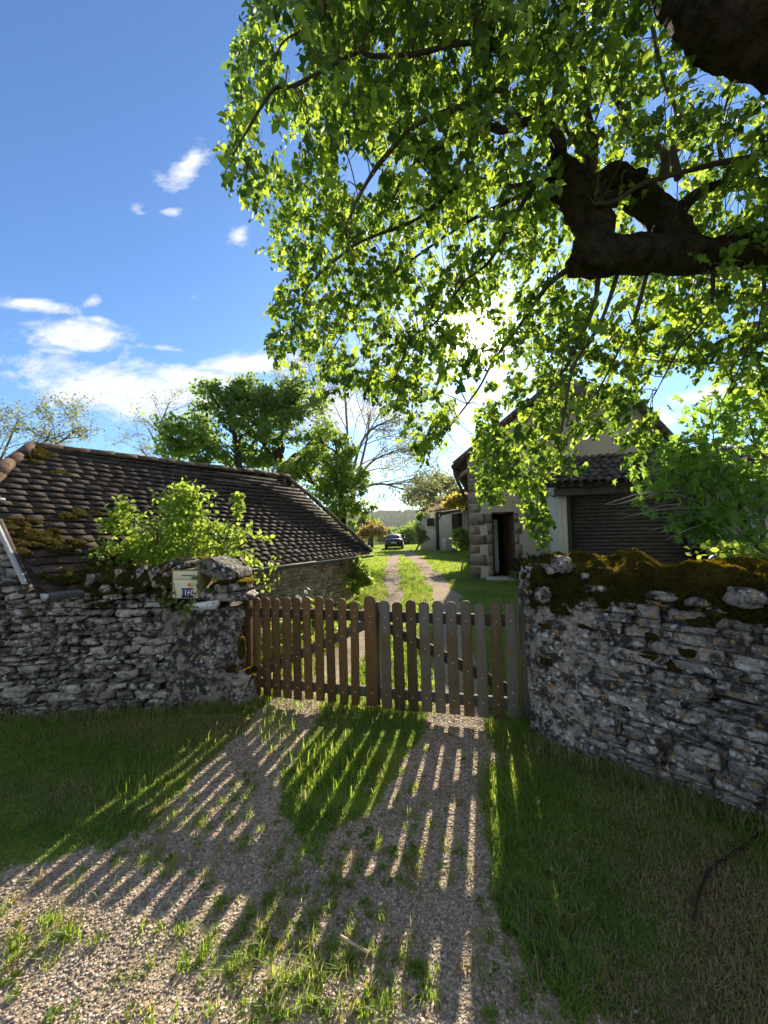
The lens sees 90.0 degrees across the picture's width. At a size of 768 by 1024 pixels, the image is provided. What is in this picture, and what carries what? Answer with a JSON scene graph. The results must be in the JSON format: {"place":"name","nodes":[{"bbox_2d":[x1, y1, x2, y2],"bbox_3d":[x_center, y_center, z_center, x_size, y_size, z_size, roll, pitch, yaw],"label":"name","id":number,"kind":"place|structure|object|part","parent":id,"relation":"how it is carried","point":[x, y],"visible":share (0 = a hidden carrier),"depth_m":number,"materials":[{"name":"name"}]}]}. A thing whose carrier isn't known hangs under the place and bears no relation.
{"place":"outdoors","nodes":[
{"label":"outdoors","id":0,"kind":"place"},
{"bbox_2d":[0,544,767,1023],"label":"grass","id":1,"kind":"structure","parent":0,"point":[514,800],"depth_m":2.04,"materials":[{"name":"green plant"}]},
{"bbox_2d":[0,544,767,1023],"bbox_3d":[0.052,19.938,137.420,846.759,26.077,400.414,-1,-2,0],"label":"ground","id":2,"kind":"structure","parent":0,"point":[442,592],"depth_m":1.88,"materials":[{"name":"grey gravel"}]},
{"bbox_2d":[0,391,108,460],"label":"acacia tree","id":3,"kind":"object","parent":2,"relation":"on","point":[74,431],"visible":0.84,"depth_m":17.03,"materials":[{"name":"grey plant"}]},
{"bbox_2d":[0,561,232,717],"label":"dry stone wall","id":4,"kind":"structure","parent":2,"relation":"on","point":[112,642],"depth_m":3.52,"materials":[{"name":"stone"}]},
{"bbox_2d":[148,557,194,577],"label":"stone slab","id":5,"kind":"structure","parent":4,"relation":"on","point":[171,564],"depth_m":3.50,"materials":[{"name":"grey stone"}]},
{"bbox_2d":[162,559,198,576],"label":"stone slab","id":6,"kind":"structure","parent":4,"relation":"on","point":[185,564],"depth_m":3.51,"materials":[{"name":"grey stone"}]},
{"bbox_2d":[99,386,200,457],"bbox_3d":[-15.064,-2.820,25.299,6.490,12.383,5.588,-1,-2,0],"label":"acacia tree","id":7,"kind":"object","parent":2,"relation":"on","point":[143,439],"visible":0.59,"depth_m":24.82,"materials":[{"name":"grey plant"}]},
{"bbox_2d":[81,475,274,578],"bbox_3d":[-2.321,0.752,4.402,2.208,2.359,1.081,-1,-2,0],"label":"smoke bush","id":8,"kind":"object","parent":2,"relation":"on","point":[182,520],"visible":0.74,"depth_m":4.32,"materials":[{"name":"green plant"}]},
{"bbox_2d":[126,517,162,564],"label":"dead twigs","id":9,"kind":"object","parent":8,"relation":"attached to","point":[157,538],"visible":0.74,"depth_m":4.14,"materials":[{"name":"brown wood"}]},
{"bbox_2d":[0,441,373,690],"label":"stone barn","id":10,"kind":"structure","parent":2,"relation":"on","point":[55,499],"depth_m":5.58,"materials":[{"name":"tile"}]},
{"bbox_2d":[162,577,257,708],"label":"gate pier","id":11,"kind":"structure","parent":2,"relation":"on","point":[205,656],"depth_m":3.60,"materials":[{"name":"stone"}]},
{"bbox_2d":[156,574,203,627],"bbox_3d":[-1.836,0.798,3.463,0.406,0.467,0.128,-1,-2,0],"label":"creeper","id":12,"kind":"object","parent":11,"relation":"attached to","point":[186,610],"visible":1,"depth_m":3.45,"materials":[{"name":"green plant"}]},
{"bbox_2d":[172,567,212,597],"bbox_3d":[-1.794,0.660,3.604,0.256,0.267,0.266,-1,-2,0],"label":"letter box","id":13,"kind":"object","parent":11,"relation":"on","point":[184,585],"visible":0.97,"depth_m":3.48,"materials":[{"name":"beige metal"}]},
{"bbox_2d":[173,580,197,597],"bbox_3d":[-1.800,0.697,3.484,0.213,0.173,0.007,-1,-2,-5],"label":"door","id":14,"kind":"structure","parent":13,"relation":"in","point":[178,584],"depth_m":3.48,"materials":[{"name":"beige metal"}]},
{"bbox_2d":[202,582,215,600],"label":"creeper","id":15,"kind":"object","parent":11,"relation":"on","point":[212,591],"visible":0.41,"depth_m":3.59,"materials":[{"name":"green plant"}]},
{"bbox_2d":[195,555,251,580],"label":"stone slab","id":16,"kind":"structure","parent":11,"relation":"on","point":[225,567],"depth_m":3.51,"materials":[{"name":"stone"}]},
{"bbox_2d":[140,373,287,467],"bbox_3d":[-8.874,-2.458,20.943,7.543,10.990,4.920,-1,-2,0],"label":"oak tree","id":17,"kind":"object","parent":2,"relation":"on","point":[190,442],"visible":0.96,"depth_m":20.46,"materials":[{"name":"green plant"}]},
{"bbox_2d":[230,666,257,705],"bbox_3d":[-1.306,1.688,3.637,0.252,0.422,0.270,-1,-2,0],"label":"mossy boulder","id":18,"kind":"object","parent":2,"relation":"on","point":[243,684],"visible":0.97,"depth_m":3.54,"materials":[{"name":"grey stone"}]},
{"bbox_2d":[242,586,253,666],"bbox_3d":[-1.349,1.336,3.801,0.090,1.183,0.090,-2,-2,14],"label":"gate post","id":19,"kind":"object","parent":2,"relation":"on","point":[248,632],"visible":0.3,"depth_m":3.78,"materials":[{"name":"brown wood"}]},
{"bbox_2d":[252,595,381,706],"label":"picket gate","id":20,"kind":"structure","parent":19,"relation":"attached to","point":[367,617],"depth_m":3.60,"materials":[{"name":"wood"}]},
{"bbox_2d":[247,548,281,598],"bbox_3d":[-1.333,0.696,4.278,0.388,0.591,0.144,-1,-2,-9],"label":"sapling","id":21,"kind":"object","parent":2,"relation":"on","point":[271,565],"visible":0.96,"depth_m":4.27,"materials":[{"name":"green plant"}]},
{"bbox_2d":[261,618,282,661],"bbox_3d":[-1.411,1.555,4.716,0.509,0.756,0.488,-3,-3,36],"label":"honesty plant","id":22,"kind":"object","parent":2,"relation":"on","point":[281,644],"visible":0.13,"depth_m":4.67,"materials":[{"name":"green plant"}]},
{"bbox_2d":[227,367,336,472],"bbox_3d":[-6.021,-2.640,22.465,6.519,11.404,5.106,-1,-2,0],"label":"oak tree","id":23,"kind":"object","parent":2,"relation":"on","point":[287,392],"visible":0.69,"depth_m":21.97,"materials":[{"name":"green plant"}]},
{"bbox_2d":[271,626,302,652],"bbox_3d":[-1.201,1.654,4.924,0.570,0.435,0.516,-3,-3,36],"label":"honesty plant","id":24,"kind":"object","parent":2,"relation":"on","point":[281,637],"visible":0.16,"depth_m":4.90,"materials":[{"name":"green plant"}]},
{"bbox_2d":[291,583,332,640],"bbox_3d":[-1.103,1.465,5.544,0.650,0.870,0.501,0,-3,-31],"label":"honesty plant","id":25,"kind":"object","parent":2,"relation":"on","point":[313,606],"visible":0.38,"depth_m":5.55,"materials":[{"name":"green plant"}]},
{"bbox_2d":[266,414,378,531],"bbox_3d":[-3.055,-0.949,18.167,5.571,7.271,3.720,-1,-2,0],"label":"field maple","id":26,"kind":"object","parent":2,"relation":"on","point":[341,475],"visible":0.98,"depth_m":17.65,"materials":[{"name":"green plant"}]},
{"bbox_2d":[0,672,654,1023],"bbox_3d":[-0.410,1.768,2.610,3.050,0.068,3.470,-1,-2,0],"label":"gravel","id":27,"kind":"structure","parent":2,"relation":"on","point":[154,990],"depth_m":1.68,"materials":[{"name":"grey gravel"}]},
{"bbox_2d":[323,597,337,636],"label":"honesty plant","id":28,"kind":"object","parent":2,"relation":"on","point":[325,623],"visible":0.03,"depth_m":5.87,"materials":[{"name":"green plant"}]},
{"bbox_2d":[0,715,687,1023],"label":"weeds","id":29,"kind":"object","parent":2,"relation":"on","point":[486,1011],"visible":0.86,"depth_m":1.48,"materials":[{"name":"green plant"}]},
{"bbox_2d":[339,934,369,954],"bbox_3d":[-0.118,1.700,1.512,0.134,0.014,0.015,-2,-2,28],"label":"dry stick","id":30,"kind":"object","parent":2,"relation":"on","point":[349,941],"visible":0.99,"depth_m":1.51,"materials":[{"name":"brown wood"}]},
{"bbox_2d":[348,526,367,543],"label":"valley tree","id":31,"kind":"object","parent":2,"relation":"on","point":[355,531],"visible":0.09,"depth_m":65.14,"materials":[{"name":"green plant"}]},
{"bbox_2d":[345,554,376,597],"bbox_3d":[-0.511,1.468,8.366,0.682,1.092,0.674,-3,-3,31],"label":"young shrub","id":32,"kind":"object","parent":2,"relation":"on","point":[358,576],"visible":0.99,"depth_m":8.27,"materials":[{"name":"green plant"}]},
{"bbox_2d":[260,282,467,536],"bbox_3d":[-1.034,-5.860,23.992,12.863,17.670,9.279,-2,-2,22],"label":"acacia tree","id":33,"kind":"object","parent":2,"relation":"on","point":[406,451],"visible":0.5,"depth_m":23.40,"materials":[{"name":"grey plant"}]},
{"bbox_2d":[355,513,380,544],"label":"valley tree","id":34,"kind":"object","parent":2,"relation":"on","point":[362,521],"visible":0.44,"depth_m":59.30,"materials":[{"name":"green plant"}]},
{"bbox_2d":[357,519,388,547],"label":"fruit tree","id":35,"kind":"object","parent":2,"relation":"on","point":[371,530],"visible":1,"depth_m":43.41,"materials":[{"name":"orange plant"}]},
{"bbox_2d":[373,526,397,543],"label":"valley tree","id":36,"kind":"object","parent":2,"relation":"on","point":[378,539],"visible":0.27,"depth_m":77.15,"materials":[{"name":"green plant"}]},
{"bbox_2d":[384,534,404,548],"bbox_3d":[1.097,3.013,39.691,2.205,1.435,4.672,-1,-2,0],"label":"parked car","id":37,"kind":"object","parent":2,"relation":"on","point":[393,540],"visible":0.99,"depth_m":37.49,"materials":[{"name":"paint"}]},
{"bbox_3d":[0.986,2.467,38.301,1.280,0.285,0.470,-1,-2,3],"label":"rear window","id":38,"kind":"part","parent":37,"relation":"part of","materials":[{"name":"black glass"}]},
{"bbox_2d":[390,525,404,533],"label":"valley tree","id":39,"kind":"object","parent":2,"relation":"on","point":[395,529],"visible":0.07,"depth_m":84.31,"materials":[{"name":"green plant"}]},
{"bbox_2d":[396,522,418,543],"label":"valley tree","id":40,"kind":"object","parent":2,"relation":"on","point":[407,533],"visible":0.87,"depth_m":57.05,"materials":[{"name":"green plant"}]},
{"bbox_2d":[410,511,430,549],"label":"shrub","id":41,"kind":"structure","parent":2,"relation":"on","point":[420,535],"depth_m":31.32,"materials":[{"name":"green plant"}]},
{"bbox_2d":[293,852,561,1011],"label":"larger stones","id":42,"kind":"object","parent":2,"relation":"on","point":[468,1005],"visible":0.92,"depth_m":1.31,"materials":[{"name":"grey stone"}]},
{"bbox_2d":[397,468,463,513],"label":"walnut tree","id":43,"kind":"object","parent":2,"relation":"on","point":[450,480],"visible":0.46,"depth_m":41.28,"materials":[{"name":"green plant"}]},
{"bbox_2d":[416,489,468,552],"bbox_3d":[7.223,0.723,31.056,8.833,5.815,12.688,0,-2,-21],"label":"farm annex","id":44,"kind":"object","parent":2,"relation":"on","point":[440,523],"visible":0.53,"depth_m":31.14,"materials":[{"name":"white paint"}]},
{"bbox_2d":[441,491,469,564],"bbox_3d":[3.496,0.692,17.900,1.550,3.343,1.478,-3,-3,32],"label":"yellow vine","id":45,"kind":"object","parent":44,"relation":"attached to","point":[453,501],"visible":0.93,"depth_m":17.75,"materials":[{"name":"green plant"}]},
{"bbox_2d":[452,513,461,539],"bbox_3d":[5.686,1.234,29.908,0.025,2.240,1.485,0,-2,-21],"label":"door","id":46,"kind":"structure","parent":44,"relation":"in","point":[456,518],"depth_m":29.95,"materials":[{"name":"brown wood"}]},
{"bbox_2d":[442,538,447,550],"bbox_3d":[5.141,2.654,30.915,0.720,1.025,0.781,0,-3,-29],"label":"garden chair","id":47,"kind":"object","parent":2,"relation":"on","point":[444,541],"visible":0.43,"depth_m":31.10,"materials":[{"name":"white paint"}]},
{"bbox_2d":[450,547,462,551],"bbox_3d":[5.546,2.858,28.999,1.027,0.408,0.722,-1,-2,0],"label":"stone trough","id":48,"kind":"object","parent":2,"relation":"on","point":[452,549],"visible":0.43,"depth_m":28.69,"materials":[{"name":"grey stone"}]},
{"bbox_2d":[448,526,469,555],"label":"laurel bush","id":49,"kind":"object","parent":2,"relation":"on","point":[460,536],"visible":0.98,"depth_m":15.32,"materials":[{"name":"green plant"}]},
{"bbox_2d":[212,0,767,551],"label":"linden tree","id":50,"kind":"object","parent":2,"relation":"on","point":[582,192],"visible":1,"depth_m":3.92,"materials":[{"name":"green plant"}]},
{"bbox_2d":[507,570,518,580],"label":"plant","id":51,"kind":"object","parent":2,"relation":"on","point":[515,575],"visible":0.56,"depth_m":11.12,"materials":[{"name":"green plant"}]},
{"bbox_2d":[516,587,530,722],"bbox_3d":[1.188,1.247,3.238,0.090,1.203,0.090,-2,-2,14],"label":"gate post","id":52,"kind":"object","parent":2,"relation":"on","point":[526,705],"visible":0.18,"depth_m":3.20,"materials":[{"name":"brown wood"}]},
{"bbox_2d":[379,600,519,719],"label":"picket gate","id":53,"kind":"structure","parent":52,"relation":"attached to","point":[497,700],"depth_m":3.31,"materials":[{"name":"wood"}]},
{"bbox_2d":[508,551,544,571],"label":"iris clump","id":54,"kind":"object","parent":2,"relation":"on","point":[518,563],"visible":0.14,"depth_m":11.22,"materials":[{"name":"green plant"}]},
{"bbox_2d":[451,367,693,581],"bbox_3d":[7.439,-0.817,18.276,7.036,7.198,15.693,-2,-2,15],"label":"farmhouse","id":55,"kind":"object","parent":2,"relation":"on","point":[514,539],"visible":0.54,"depth_m":11.65,"materials":[{"name":"stone"}]},
{"bbox_2d":[494,520,498,572],"bbox_3d":[3.664,1.101,12.571,0.158,1.700,0.500,-2,-2,15],"label":"door","id":56,"kind":"structure","parent":55,"relation":"on","point":[496,544],"depth_m":12.33,"materials":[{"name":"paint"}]},
{"bbox_2d":[498,549,503,564],"bbox_3d":[4.065,1.651,13.066,0.444,0.827,0.444,-2,-2,15],"label":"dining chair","id":57,"kind":"object","parent":55,"relation":"on","point":[501,554],"visible":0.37,"depth_m":12.90,"materials":[{"name":"brown wood"}]},
{"bbox_2d":[517,547,767,823],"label":"stone wall","id":58,"kind":"structure","parent":2,"relation":"on","point":[638,659],"depth_m":2.40,"materials":[{"name":"grey stone"}]},
{"bbox_2d":[684,534,767,558],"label":"bramble","id":59,"kind":"object","parent":58,"relation":"on","point":[738,548],"visible":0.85,"depth_m":2.70,"materials":[{"name":"green plant"}]},
{"bbox_2d":[538,445,767,564],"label":"lean to garage","id":60,"kind":"structure","parent":2,"relation":"on","point":[589,521],"depth_m":9.19,"materials":[{"name":"white paint"}]},
{"bbox_2d":[570,492,685,564],"bbox_3d":[5.730,0.744,9.097,2.385,2.352,0.075,-2,-2,15],"label":"slatted door","id":61,"kind":"structure","parent":60,"relation":"in","point":[597,527],"depth_m":9.12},
{"bbox_2d":[604,366,767,557],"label":"sycamore shrub","id":62,"kind":"object","parent":2,"relation":"on","point":[713,519],"visible":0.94,"depth_m":4.21,"materials":[{"name":"green plant"}]},
{"bbox_2d":[693,828,765,921],"bbox_3d":[1.620,1.663,1.818,0.878,0.028,0.077,0,-3,-31],"label":"fallen branch","id":63,"kind":"object","parent":2,"relation":"on","point":[710,869],"visible":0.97,"depth_m":1.80,"materials":[{"name":"brown plant"}]},
{"bbox_2d":[746,495,767,556],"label":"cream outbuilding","id":64,"kind":"structure","parent":2,"relation":"on","point":[766,522],"depth_m":7.45,"materials":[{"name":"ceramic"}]},
{"bbox_2d":[0,0,767,511],"label":"sky","id":65,"kind":"structure","parent":0,"point":[128,268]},
{"bbox_3d":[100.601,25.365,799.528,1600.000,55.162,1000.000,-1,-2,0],"label":"hills","id":66,"kind":"structure","parent":0,"visible":0},
{"bbox_2d":[325,509,419,544],"bbox_3d":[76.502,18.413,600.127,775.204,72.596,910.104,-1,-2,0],"label":"wooded hillside","id":67,"kind":"structure","parent":66,"relation":"on","point":[391,518],"depth_m":672.90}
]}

